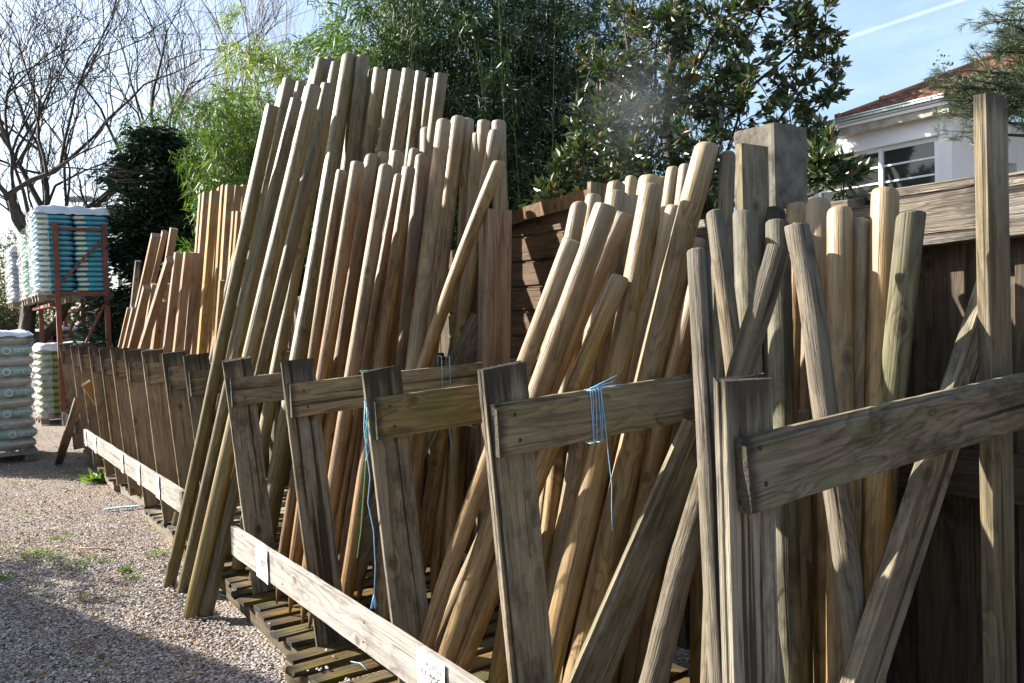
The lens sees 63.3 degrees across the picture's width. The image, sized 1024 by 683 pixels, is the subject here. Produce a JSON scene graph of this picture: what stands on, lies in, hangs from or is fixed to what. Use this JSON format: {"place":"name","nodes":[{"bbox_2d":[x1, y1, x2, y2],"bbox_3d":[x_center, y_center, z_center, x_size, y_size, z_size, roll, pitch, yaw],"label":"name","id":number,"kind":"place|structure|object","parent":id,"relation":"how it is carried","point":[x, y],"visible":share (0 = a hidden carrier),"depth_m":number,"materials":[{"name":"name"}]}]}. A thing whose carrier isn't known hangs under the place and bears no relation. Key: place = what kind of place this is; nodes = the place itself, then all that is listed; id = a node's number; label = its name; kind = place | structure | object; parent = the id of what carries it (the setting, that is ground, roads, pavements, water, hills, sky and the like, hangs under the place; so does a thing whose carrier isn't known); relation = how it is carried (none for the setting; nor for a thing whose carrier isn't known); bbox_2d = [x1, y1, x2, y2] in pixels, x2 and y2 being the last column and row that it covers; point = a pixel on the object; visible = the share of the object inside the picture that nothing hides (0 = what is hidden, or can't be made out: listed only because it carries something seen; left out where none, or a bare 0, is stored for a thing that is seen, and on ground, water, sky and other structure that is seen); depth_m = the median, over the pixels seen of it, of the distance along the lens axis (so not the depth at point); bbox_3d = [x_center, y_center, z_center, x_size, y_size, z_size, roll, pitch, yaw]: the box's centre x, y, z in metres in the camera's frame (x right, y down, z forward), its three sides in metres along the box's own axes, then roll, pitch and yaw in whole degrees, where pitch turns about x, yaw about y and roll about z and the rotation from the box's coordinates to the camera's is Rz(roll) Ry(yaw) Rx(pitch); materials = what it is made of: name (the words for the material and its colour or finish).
{"place":"outdoors","nodes":[
{"label":"outdoors","id":0,"kind":"place"},
{"bbox_2d":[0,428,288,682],"bbox_3d":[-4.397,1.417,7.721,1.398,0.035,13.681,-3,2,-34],"label":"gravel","id":1,"kind":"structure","parent":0,"point":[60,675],"depth_m":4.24,"materials":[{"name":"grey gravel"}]},
{"bbox_2d":[0,406,689,682],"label":"ground","id":2,"kind":"structure","parent":0,"point":[248,630],"depth_m":5.54,"materials":[{"name":"beige gravel"}]},
{"bbox_2d":[0,329,37,460],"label":"bag pallet","id":3,"kind":"object","parent":2,"relation":"on","point":[18,431],"visible":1,"depth_m":9.69,"materials":[{"name":"white plastic"}]},
{"bbox_2d":[0,230,67,337],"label":"shrub","id":4,"kind":"object","parent":2,"relation":"on","point":[8,316],"visible":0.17,"depth_m":18.78,"materials":[{"name":"green plant"}]},
{"bbox_2d":[32,341,112,424],"bbox_3d":[-7.501,0.662,14.188,1.227,1.337,1.059,-3,2,-35],"label":"bag pallet","id":5,"kind":"object","parent":2,"relation":"on","point":[46,389],"visible":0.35,"depth_m":13.59,"materials":[{"name":"white plastic"}]},
{"bbox_2d":[32,222,113,424],"bbox_3d":[-8.586,-0.319,15.866,0.954,3.270,5.546,-3,2,-35],"label":"steel rack","id":6,"kind":"object","parent":2,"relation":"on","point":[41,307],"visible":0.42,"depth_m":13.64,"materials":[{"name":"red metal"}]},
{"bbox_2d":[27,204,113,302],"bbox_3d":[-7.444,-1.456,13.969,1.193,1.569,1.061,-3,2,-35],"label":"bag pallet","id":7,"kind":"object","parent":6,"relation":"on","point":[75,248],"visible":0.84,"depth_m":13.61,"materials":[{"name":"plastic"}]},
{"bbox_2d":[63,119,197,347],"bbox_3d":[-6.301,-1.335,15.032,3.314,5.210,3.040,-3,2,-31],"label":"evergreen tree","id":8,"kind":"object","parent":2,"relation":"on","point":[138,220],"visible":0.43,"depth_m":14.45,"materials":[{"name":"green plant"}]},
{"bbox_2d":[87,210,196,345],"bbox_3d":[-5.356,-0.524,14.630,3.329,3.554,3.033,-1,2,20],"label":"evergreen tree","id":9,"kind":"object","parent":2,"relation":"on","point":[179,223],"visible":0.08,"depth_m":14.11,"materials":[{"name":"green plant"}]},
{"bbox_2d":[106,91,222,238],"bbox_3d":[-5.986,-1.654,16.062,3.271,5.772,3.358,0,2,42],"label":"bamboo","id":10,"kind":"object","parent":2,"relation":"on","point":[191,136],"visible":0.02,"depth_m":15.08,"materials":[{"name":"green plant"}]},
{"bbox_2d":[0,0,340,377],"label":"bare tree","id":11,"kind":"object","parent":2,"relation":"on","point":[27,319],"visible":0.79,"depth_m":15.17,"materials":[{"name":"brown plant"}]},
{"bbox_2d":[64,0,302,150],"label":"bare tree","id":12,"kind":"object","parent":2,"relation":"on","point":[218,25],"visible":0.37,"depth_m":35.34,"materials":[{"name":"brown plant"}]},
{"bbox_2d":[119,477,266,507],"bbox_3d":[-2.785,1.306,7.490,1.224,0.121,1.168,-3,2,-37],"label":"wooden pallet","id":13,"kind":"object","parent":2,"relation":"on","point":[137,499],"visible":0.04,"depth_m":7.30,"materials":[{"name":"brown wood"}]},
{"bbox_2d":[163,252,183,352],"bbox_3d":[-3.173,0.227,7.604,0.082,2.093,0.074,6,5,-35],"label":"square timber","id":14,"kind":"object","parent":13,"relation":"on","point":[168,340],"visible":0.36,"depth_m":7.53,"materials":[{"name":"brown wood"}]},
{"bbox_2d":[172,252,193,351],"bbox_3d":[-2.876,0.254,7.089,0.072,2.038,0.073,6,3,-35],"label":"square timber","id":15,"kind":"object","parent":13,"relation":"on","point":[182,306],"visible":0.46,"depth_m":7.04,"materials":[{"name":"brown wood"}]},
{"bbox_2d":[189,191,209,353],"bbox_3d":[-2.852,-0.067,7.480,0.066,2.707,0.074,8,-15,-35],"label":"square timber","id":16,"kind":"object","parent":13,"relation":"on","point":[202,240],"visible":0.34,"depth_m":7.58,"materials":[{"name":"brown wood"}]},
{"bbox_2d":[141,487,287,544],"bbox_3d":[-2.140,1.315,6.439,1.225,0.124,1.164,-3,2,-33],"label":"wooden pallet","id":17,"kind":"object","parent":2,"relation":"on","point":[153,516],"visible":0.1,"depth_m":6.13,"materials":[{"name":"brown wood"}]},
{"bbox_2d":[196,190,218,353],"bbox_3d":[-2.537,-0.005,6.803,0.063,2.591,0.073,8,-14,-35],"label":"square timber","id":18,"kind":"object","parent":17,"relation":"on","point":[207,274],"visible":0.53,"depth_m":6.89,"materials":[{"name":"brown wood"}]},
{"bbox_2d":[163,103,278,588],"bbox_3d":[-1.666,0.052,4.744,0.080,2.836,0.079,10,6,-41],"label":"fence pole","id":19,"kind":"object","parent":2,"relation":"on","point":[225,325],"visible":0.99,"depth_m":4.72,"materials":[{"name":"brown wood"}]},
{"bbox_2d":[172,516,283,592],"bbox_3d":[-1.469,1.325,5.420,1.226,0.120,1.165,-3,2,-36],"label":"wooden pallet","id":20,"kind":"object","parent":2,"relation":"on","point":[227,573],"visible":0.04,"depth_m":4.78,"materials":[{"name":"brown wood"}]},
{"bbox_2d":[189,77,295,534],"bbox_3d":[-1.823,-0.282,5.631,0.105,3.202,0.102,8,-8,8],"label":"fence pole","id":21,"kind":"object","parent":20,"relation":"on","point":[287,90],"visible":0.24,"depth_m":5.72,"materials":[{"name":"brown wood"}]},
{"bbox_2d":[231,61,340,569],"bbox_3d":[-1.361,-0.287,5.121,0.080,3.290,0.086,12,-16,-17],"label":"fence pole","id":22,"kind":"object","parent":20,"relation":"on","point":[278,357],"visible":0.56,"depth_m":5.07,"materials":[{"name":"brown wood"}]},
{"bbox_2d":[360,67,385,162],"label":"fence pole","id":23,"kind":"object","parent":20,"relation":"on","point":[373,111],"visible":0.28,"depth_m":5.26,"materials":[{"name":"brown wood"}]},
{"bbox_2d":[375,69,400,154],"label":"fence pole","id":24,"kind":"object","parent":20,"relation":"on","point":[388,110],"visible":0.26,"depth_m":5.20,"materials":[{"name":"brown wood"}]},
{"bbox_2d":[388,68,414,163],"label":"fence pole","id":25,"kind":"object","parent":20,"relation":"on","point":[402,108],"visible":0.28,"depth_m":5.02,"materials":[{"name":"brown wood"}]},
{"bbox_2d":[177,97,301,593],"bbox_3d":[-1.551,0.025,4.712,0.077,2.874,0.070,13,0,-16],"label":"fence pole","id":26,"kind":"object","parent":2,"relation":"on","point":[264,229],"visible":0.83,"depth_m":4.68,"materials":[{"name":"brown wood"}]},
{"bbox_2d":[159,78,326,295],"bbox_3d":[-3.818,-1.252,12.353,3.191,5.045,3.076,0,2,40],"label":"bamboo","id":27,"kind":"object","parent":2,"relation":"on","point":[226,166],"visible":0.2,"depth_m":11.62,"materials":[{"name":"green plant"}]},
{"bbox_2d":[183,83,320,618],"bbox_3d":[-1.378,0.015,4.425,0.086,2.901,0.094,13,-5,-12],"label":"fence pole","id":28,"kind":"object","parent":2,"relation":"on","point":[251,349],"visible":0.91,"depth_m":4.40,"materials":[{"name":"brown wood"}]},
{"bbox_2d":[187,0,321,283],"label":"bamboo","id":29,"kind":"object","parent":2,"relation":"on","point":[273,68],"visible":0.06,"depth_m":13.56,"materials":[{"name":"green plant"}]},
{"bbox_2d":[198,82,334,616],"bbox_3d":[-1.327,-0.020,4.535,0.093,2.976,0.090,10,-8,7],"label":"fence pole","id":30,"kind":"object","parent":2,"relation":"on","point":[213,581],"visible":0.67,"depth_m":4.54,"materials":[{"name":"brown wood"}]},
{"bbox_2d":[225,559,463,655],"bbox_3d":[-0.779,1.333,4.389,1.232,0.120,1.164,-3,2,-34],"label":"wooden pallet","id":31,"kind":"object","parent":2,"relation":"on","point":[260,611],"visible":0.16,"depth_m":4.08,"materials":[{"name":"brown wood"}]},
{"bbox_2d":[248,52,355,580],"bbox_3d":[-1.208,-0.293,4.947,0.110,3.326,0.109,-4,-20,29],"label":"fence pole","id":32,"kind":"object","parent":31,"relation":"on","point":[278,466],"visible":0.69,"depth_m":4.95,"materials":[{"name":"brown wood"}]},
{"bbox_2d":[276,169,346,603],"bbox_3d":[-1.011,0.209,4.149,0.064,2.190,0.068,6,-4,17],"label":"round stake","id":33,"kind":"object","parent":31,"relation":"on","point":[320,309],"visible":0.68,"depth_m":4.15,"materials":[{"name":"brown wood"}]},
{"bbox_2d":[288,161,363,613],"bbox_3d":[-0.924,0.195,4.069,0.082,2.227,0.080,9,-7,-12],"label":"round stake","id":34,"kind":"object","parent":31,"relation":"on","point":[337,288],"visible":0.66,"depth_m":4.09,"materials":[{"name":"brown wood"}]},
{"bbox_2d":[301,153,377,623],"bbox_3d":[-0.868,0.136,4.172,0.085,2.438,0.082,18,-22,-35],"label":"round stake","id":35,"kind":"object","parent":31,"relation":"on","point":[349,299],"visible":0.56,"depth_m":4.26,"materials":[{"name":"brown wood"}]},
{"bbox_2d":[323,54,369,330],"bbox_3d":[-1.135,-0.291,5.147,0.102,3.199,0.104,9,-11,-17],"label":"fence pole","id":36,"kind":"object","parent":31,"relation":"on","point":[353,127],"visible":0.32,"depth_m":5.31,"materials":[{"name":"brown wood"}]},
{"bbox_2d":[308,163,392,628],"bbox_3d":[-0.767,0.210,3.939,0.075,2.225,0.074,14,-12,-34],"label":"round stake","id":37,"kind":"object","parent":31,"relation":"on","point":[355,353],"visible":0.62,"depth_m":3.97,"materials":[{"name":"brown wood"}]},
{"bbox_2d":[334,173,401,554],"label":"round stake","id":38,"kind":"object","parent":31,"relation":"on","point":[378,286],"visible":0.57,"depth_m":4.07,"materials":[{"name":"brown wood"}]},
{"bbox_2d":[338,150,403,559],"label":"round stake","id":39,"kind":"object","parent":31,"relation":"on","point":[396,160],"visible":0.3,"depth_m":4.18,"materials":[{"name":"brown wood"}]},
{"bbox_2d":[374,154,426,614],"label":"round stake","id":40,"kind":"object","parent":31,"relation":"on","point":[411,260],"visible":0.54,"depth_m":4.40,"materials":[{"name":"brown wood"}]},
{"bbox_2d":[338,312,477,591],"bbox_3d":[-0.513,0.590,4.040,0.143,1.632,0.033,36,-16,-30],"label":"diagonal board","id":41,"kind":"object","parent":31,"relation":"on","point":[463,350],"visible":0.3,"depth_m":4.09,"materials":[{"name":"brown wood"}]},
{"bbox_2d":[412,115,465,511],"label":"round stake","id":42,"kind":"object","parent":31,"relation":"on","point":[449,200],"visible":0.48,"depth_m":4.30,"materials":[{"name":"brown wood"}]},
{"bbox_2d":[373,160,504,505],"bbox_3d":[-0.449,0.218,3.937,0.082,2.259,0.070,19,4,-7],"label":"round stake","id":43,"kind":"object","parent":31,"relation":"on","point":[467,242],"visible":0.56,"depth_m":3.87,"materials":[{"name":"brown wood"}]},
{"bbox_2d":[430,132,477,597],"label":"round stake","id":44,"kind":"object","parent":31,"relation":"on","point":[469,205],"visible":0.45,"depth_m":4.17,"materials":[{"name":"brown wood"}]},
{"bbox_2d":[441,118,473,563],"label":"round stake","id":45,"kind":"object","parent":31,"relation":"on","point":[451,492],"visible":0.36,"depth_m":4.16,"materials":[{"name":"brown wood"}]},
{"bbox_2d":[419,129,502,574],"bbox_3d":[-0.286,0.088,4.199,0.084,2.405,0.088,7,-5,31],"label":"round stake","id":46,"kind":"object","parent":31,"relation":"on","point":[440,441],"visible":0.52,"depth_m":4.17,"materials":[{"name":"brown wood"}]},
{"bbox_2d":[457,119,490,519],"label":"round stake","id":47,"kind":"object","parent":31,"relation":"on","point":[483,127],"visible":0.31,"depth_m":4.36,"materials":[{"name":"brown wood"}]},
{"bbox_2d":[474,223,482,539],"bbox_3d":[-0.148,0.331,4.200,0.063,1.862,0.033,2,-2,-35],"label":"wide board","id":48,"kind":"object","parent":31,"relation":"on","point":[479,359],"visible":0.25,"depth_m":4.18,"materials":[{"name":"brown wood"}]},
{"bbox_2d":[284,0,528,295],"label":"bamboo","id":49,"kind":"object","parent":2,"relation":"on","point":[344,47],"visible":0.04,"depth_m":11.28,"materials":[{"name":"green plant"}]},
{"bbox_2d":[330,0,603,362],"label":"bamboo","id":50,"kind":"object","parent":2,"relation":"on","point":[409,51],"visible":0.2,"depth_m":10.80,"materials":[{"name":"green plant"}]},
{"bbox_2d":[285,605,688,682],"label":"wooden pallet","id":51,"kind":"object","parent":2,"relation":"on","point":[298,664],"visible":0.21,"depth_m":3.35,"materials":[{"name":"brown wood"}]},
{"bbox_2d":[341,166,414,598],"bbox_3d":[-0.639,0.203,3.944,0.072,2.293,0.071,-4,-19,28],"label":"round stake","id":52,"kind":"object","parent":51,"relation":"on","point":[349,571],"visible":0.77,"depth_m":3.97,"materials":[{"name":"brown wood"}]},
{"bbox_2d":[378,118,450,619],"bbox_3d":[-0.464,0.059,3.999,0.087,2.590,0.092,13,-20,-24],"label":"round stake","id":53,"kind":"object","parent":51,"relation":"on","point":[422,292],"visible":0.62,"depth_m":4.11,"materials":[{"name":"brown wood"}]},
{"bbox_2d":[480,208,511,605],"bbox_3d":[-0.078,0.322,3.949,0.138,1.887,0.049,-1,3,-35],"label":"wide board","id":54,"kind":"object","parent":51,"relation":"on","point":[496,299],"visible":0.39,"depth_m":3.90,"materials":[{"name":"brown wood"}]},
{"bbox_2d":[418,237,579,649],"bbox_3d":[-0.107,0.497,2.706,0.076,1.773,0.069,7,21,-34],"label":"round log","id":55,"kind":"object","parent":51,"relation":"on","point":[543,315],"visible":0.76,"depth_m":2.67,"materials":[{"name":"brown wood"}]},
{"bbox_2d":[438,202,616,662],"bbox_3d":[-0.001,0.435,2.722,0.087,1.844,0.096,20,7,10],"label":"round log","id":56,"kind":"object","parent":51,"relation":"on","point":[565,319],"visible":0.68,"depth_m":2.64,"materials":[{"name":"brown wood"}]},
{"bbox_2d":[433,211,631,652],"bbox_3d":[0.016,0.431,2.929,0.076,1.900,0.083,23,8,0],"label":"round log","id":57,"kind":"object","parent":51,"relation":"on","point":[620,226],"visible":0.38,"depth_m":2.81,"materials":[{"name":"brown wood"}]},
{"bbox_2d":[488,201,586,682],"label":"round log","id":58,"kind":"object","parent":51,"relation":"on","point":[498,672],"visible":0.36,"depth_m":2.81,"materials":[{"name":"brown wood"}]},
{"bbox_2d":[454,274,627,671],"bbox_3d":[0.042,0.547,2.724,0.069,1.642,0.079,19,7,-25],"label":"round log","id":59,"kind":"object","parent":51,"relation":"on","point":[597,333],"visible":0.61,"depth_m":2.67,"materials":[{"name":"brown wood"}]},
{"bbox_2d":[541,193,600,577],"bbox_3d":[0.177,0.362,3.028,0.075,1.932,0.070,6,-13,10],"label":"round log","id":60,"kind":"object","parent":51,"relation":"on","point":[553,491],"visible":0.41,"depth_m":2.96,"materials":[{"name":"brown wood"}]},
{"bbox_2d":[546,189,628,611],"bbox_3d":[0.245,0.367,2.969,0.110,1.915,0.107,8,-11,8],"label":"round log","id":61,"kind":"object","parent":51,"relation":"on","point":[618,200],"visible":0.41,"depth_m":2.92,"materials":[{"name":"brown wood"}]},
{"bbox_2d":[601,204,677,504],"bbox_3d":[0.353,0.390,3.054,0.086,1.865,0.086,17,-2,-25],"label":"round log","id":62,"kind":"object","parent":51,"relation":"on","point":[667,223],"visible":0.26,"depth_m":3.04,"materials":[{"name":"brown wood"}]},
{"bbox_2d":[448,190,586,553],"bbox_3d":[0.040,0.302,4.690,0.073,2.111,1.555,-3,2,-35],"label":"panel fence","id":63,"kind":"object","parent":2,"relation":"on","point":[545,221],"visible":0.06,"depth_m":4.57,"materials":[{"name":"brown wood"}]},
{"bbox_2d":[392,0,648,337],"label":"bamboo","id":64,"kind":"object","parent":2,"relation":"on","point":[524,13],"visible":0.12,"depth_m":10.92,"materials":[{"name":"green plant"}]},
{"bbox_2d":[478,0,694,337],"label":"bamboo","id":65,"kind":"object","parent":2,"relation":"on","point":[586,28],"visible":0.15,"depth_m":11.21,"materials":[{"name":"green plant"}]},
{"bbox_2d":[525,0,771,207],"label":"bamboo","id":66,"kind":"object","parent":2,"relation":"on","point":[699,42],"visible":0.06,"depth_m":11.99,"materials":[{"name":"green plant"}]},
{"bbox_2d":[672,676,689,682],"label":"wooden pallet","id":67,"kind":"object","parent":2,"relation":"on","point":[685,680],"visible":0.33,"depth_m":3.10,"materials":[{"name":"brown wood"}]},
{"bbox_2d":[59,342,1023,682],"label":"timber rack","id":68,"kind":"object","parent":67,"relation":"on","point":[135,428],"visible":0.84,"depth_m":2.54,"materials":[{"name":"brown wood"}]},
{"bbox_2d":[549,183,662,682],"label":"round log","id":69,"kind":"object","parent":67,"relation":"on","point":[575,558],"visible":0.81,"depth_m":2.60,"materials":[{"name":"brown wood"}]},
{"bbox_2d":[567,418,696,682],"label":"diagonal board","id":70,"kind":"object","parent":67,"relation":"on","point":[626,596],"visible":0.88,"depth_m":2.47,"materials":[{"name":"brown wood"}]},
{"bbox_2d":[562,141,717,682],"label":"round log","id":71,"kind":"object","parent":67,"relation":"on","point":[609,541],"visible":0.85,"depth_m":2.66,"materials":[{"name":"brown wood"}]},
{"bbox_2d":[611,285,691,682],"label":"round log","id":72,"kind":"object","parent":67,"relation":"on","point":[660,436],"visible":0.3,"depth_m":2.87,"materials":[{"name":"brown wood"}]},
{"bbox_2d":[619,276,685,682],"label":"round log","id":73,"kind":"object","parent":67,"relation":"on","point":[629,662],"visible":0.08,"depth_m":2.92,"materials":[{"name":"brown wood"}]},
{"bbox_2d":[633,237,704,682],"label":"round log","id":74,"kind":"object","parent":67,"relation":"on","point":[651,604],"visible":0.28,"depth_m":2.92,"materials":[{"name":"brown wood"}]},
{"bbox_2d":[690,546,702,682],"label":"old post","id":75,"kind":"object","parent":67,"relation":"on","point":[696,596],"visible":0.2,"depth_m":2.95,"materials":[{"name":"brown wood"}]},
{"bbox_2d":[687,247,722,682],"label":"old post","id":76,"kind":"object","parent":67,"relation":"on","point":[701,315],"visible":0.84,"depth_m":1.88,"materials":[{"name":"brown wood"}]},
{"bbox_2d":[639,243,789,682],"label":"old post","id":77,"kind":"object","parent":67,"relation":"on","point":[666,627],"visible":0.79,"depth_m":1.96,"materials":[{"name":"brown wood"}]},
{"bbox_2d":[700,150,735,682],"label":"old post","id":78,"kind":"object","parent":67,"relation":"on","point":[726,182],"visible":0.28,"depth_m":2.67,"materials":[{"name":"brown wood"}]},
{"bbox_2d":[706,209,785,682],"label":"old post","id":79,"kind":"object","parent":67,"relation":"on","point":[729,325],"visible":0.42,"depth_m":2.15,"materials":[{"name":"brown wood"}]},
{"bbox_2d":[733,209,762,374],"bbox_3d":[0.628,0.462,2.190,0.079,1.778,0.079,8,-19,-9],"label":"old post","id":80,"kind":"object","parent":67,"relation":"on","point":[745,248],"visible":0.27,"depth_m":2.39,"materials":[{"name":"brown wood"}]},
{"bbox_2d":[736,143,768,269],"bbox_3d":[0.859,0.292,2.898,0.143,1.949,0.035,-2,1,-35],"label":"upright board","id":81,"kind":"object","parent":67,"relation":"on","point":[752,172],"visible":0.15,"depth_m":2.87,"materials":[{"name":"brown wood"}]},
{"bbox_2d":[765,219,803,682],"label":"old post","id":82,"kind":"object","parent":67,"relation":"on","point":[781,373],"visible":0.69,"depth_m":2.32,"materials":[{"name":"brown wood"}]},
{"bbox_2d":[786,202,805,422],"bbox_3d":[0.869,0.406,2.591,0.069,1.833,0.068,-2,-18,29],"label":"old post","id":83,"kind":"object","parent":67,"relation":"on","point":[795,212],"visible":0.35,"depth_m":2.70,"materials":[{"name":"brown wood"}]},
{"bbox_2d":[799,320,812,682],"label":"old post","id":84,"kind":"object","parent":67,"relation":"on","point":[806,583],"visible":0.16,"depth_m":2.44,"materials":[{"name":"brown wood"}]},
{"bbox_2d":[806,197,830,682],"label":"old post","id":85,"kind":"object","parent":67,"relation":"on","point":[817,208],"visible":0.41,"depth_m":2.32,"materials":[{"name":"brown wood"}]},
{"bbox_2d":[784,223,865,670],"bbox_3d":[0.817,0.486,2.068,0.079,1.665,0.080,-12,-17,33],"label":"old post","id":86,"kind":"object","parent":67,"relation":"on","point":[846,561],"visible":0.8,"depth_m":2.12,"materials":[{"name":"brown wood"}]},
{"bbox_2d":[826,205,854,682],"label":"old post","id":87,"kind":"object","parent":67,"relation":"on","point":[839,281],"visible":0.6,"depth_m":2.30,"materials":[{"name":"brown wood"}]},
{"bbox_2d":[853,217,869,550],"bbox_3d":[0.929,0.467,2.212,0.064,1.724,0.066,-8,-21,41],"label":"old post","id":88,"kind":"object","parent":67,"relation":"on","point":[861,228],"visible":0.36,"depth_m":2.34,"materials":[{"name":"brown wood"}]},
{"bbox_2d":[860,187,899,682],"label":"old post","id":89,"kind":"object","parent":67,"relation":"on","point":[876,507],"visible":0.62,"depth_m":2.27,"materials":[{"name":"brown wood"}]},
{"bbox_2d":[881,210,925,529],"bbox_3d":[0.997,0.466,2.251,0.074,1.636,0.077,4,2,-36],"label":"old post","id":90,"kind":"object","parent":67,"relation":"on","point":[903,292],"visible":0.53,"depth_m":2.21,"materials":[{"name":"brown wood"}]},
{"bbox_2d":[840,279,978,682],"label":"diagonal board","id":91,"kind":"object","parent":67,"relation":"on","point":[884,614],"visible":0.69,"depth_m":2.04,"materials":[{"name":"brown wood"}]},
{"bbox_2d":[973,93,1016,682],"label":"tall board","id":92,"kind":"object","parent":67,"relation":"on","point":[991,163],"visible":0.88,"depth_m":2.22,"materials":[{"name":"brown wood"}]},
{"bbox_2d":[518,0,876,219],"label":"magnolia tree","id":93,"kind":"object","parent":2,"relation":"on","point":[827,168],"visible":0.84,"depth_m":8.52,"materials":[{"name":"green plant"}]},
{"bbox_2d":[734,122,807,210],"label":"concrete pillar","id":94,"kind":"structure","parent":2,"relation":"on","point":[786,144],"depth_m":3.57,"materials":[{"name":"grey concrete"}]},
{"bbox_2d":[665,171,1023,682],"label":"board fence","id":95,"kind":"object","parent":2,"relation":"on","point":[940,639],"visible":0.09,"depth_m":2.65,"materials":[{"name":"brown wood"}]},
{"bbox_2d":[914,0,1023,148],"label":"pine tree","id":96,"kind":"object","parent":2,"relation":"on","point":[1011,90],"visible":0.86,"depth_m":5.09,"materials":[{"name":"green plant"}]},
{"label":"wooden pallet","id":97,"kind":"object","parent":2,"relation":"on","visible":0},
{"bbox_2d":[137,256,173,349],"bbox_3d":[-3.603,0.286,7.936,0.065,0.075,3.308,1,-37,-35],"label":"square timber","id":98,"kind":"object","parent":97,"relation":"on","point":[165,273],"visible":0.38,"depth_m":7.18,"materials":[{"name":"brown wood"}]},
{"bbox_2d":[0,0,1023,326],"label":"sky","id":99,"kind":"structure","parent":0,"point":[890,46],"materials":[{"name":"blue"}]},
{"bbox_2d":[808,46,1023,201],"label":"house","id":100,"kind":"structure","parent":0,"point":[896,139],"depth_m":8.27,"materials":[{"name":"white paint"}]},
{"bbox_2d":[816,136,938,201],"bbox_3d":[3.777,-1.220,8.601,0.070,1.534,1.380,-3,2,-35],"label":"window","id":101,"kind":"structure","parent":100,"relation":"in","point":[913,163],"depth_m":8.37,"materials":[{"name":"white glass"}]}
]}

